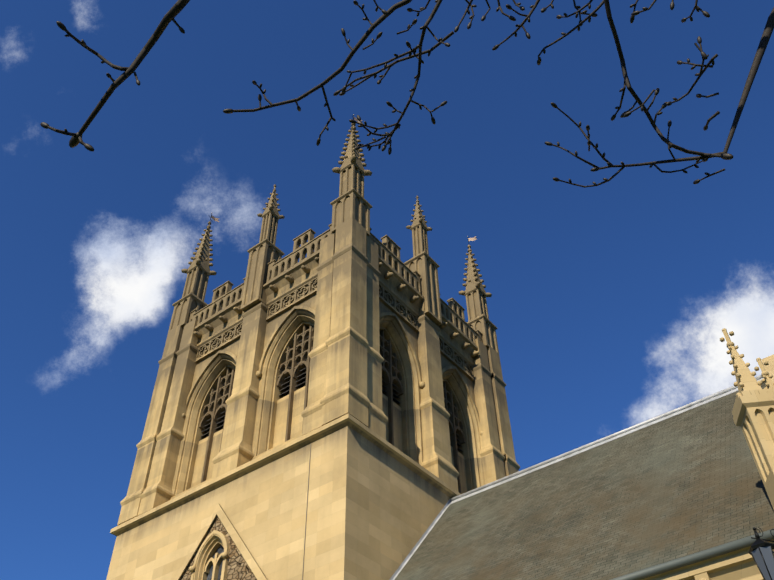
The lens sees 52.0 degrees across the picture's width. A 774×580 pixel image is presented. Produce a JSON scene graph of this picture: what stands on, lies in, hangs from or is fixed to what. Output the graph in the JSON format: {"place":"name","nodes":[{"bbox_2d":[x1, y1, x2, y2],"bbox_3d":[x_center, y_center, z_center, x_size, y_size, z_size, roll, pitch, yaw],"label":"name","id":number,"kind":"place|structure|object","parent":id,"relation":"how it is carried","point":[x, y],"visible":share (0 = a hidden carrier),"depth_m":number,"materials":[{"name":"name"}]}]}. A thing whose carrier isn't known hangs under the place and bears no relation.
{"place":"outdoors","nodes":[
{"label":"outdoors","id":0,"kind":"place"},
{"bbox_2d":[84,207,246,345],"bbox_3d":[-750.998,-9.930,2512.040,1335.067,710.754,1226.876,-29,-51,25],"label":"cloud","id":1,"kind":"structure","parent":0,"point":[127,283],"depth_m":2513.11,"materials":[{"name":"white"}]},
{"bbox_2d":[106,114,519,579],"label":"chapel tower","id":2,"kind":"structure","parent":0,"point":[332,405],"depth_m":26.89,"materials":[{"name":"stone"}]},
{"bbox_2d":[0,0,773,579],"label":"sky","id":3,"kind":"structure","parent":0,"point":[587,286],"materials":[{"name":"blue"}]},
{"bbox_2d":[633,285,773,421],"bbox_3d":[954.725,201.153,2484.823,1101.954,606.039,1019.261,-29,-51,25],"label":"cloud","id":4,"kind":"structure","parent":0,"point":[747,318],"depth_m":2483.26,"materials":[{"name":"white"}]},
{"label":"ground","id":5,"kind":"structure","parent":0,"visible":0},
{"bbox_2d":[40,0,773,187],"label":"tree branches","id":6,"kind":"object","parent":5,"relation":"on","point":[173,12],"visible":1,"depth_m":3.29,"materials":[{"name":"brown plant"}]},
{"bbox_2d":[389,354,773,579],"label":"church roof","id":7,"kind":"structure","parent":5,"relation":"on","point":[679,493],"depth_m":17.79,"materials":[{"name":"stone"}]},
{"bbox_2d":[720,328,773,508],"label":"transept gable pinnacles","id":8,"kind":"object","parent":7,"relation":"attached to","point":[753,412],"visible":1,"depth_m":14.12,"materials":[{"name":"stone"}]},
{"bbox_2d":[748,527,773,579],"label":"lantern","id":9,"kind":"object","parent":5,"relation":"on","point":[761,551],"visible":1,"depth_m":11.36,"materials":[{"name":"black metal"}]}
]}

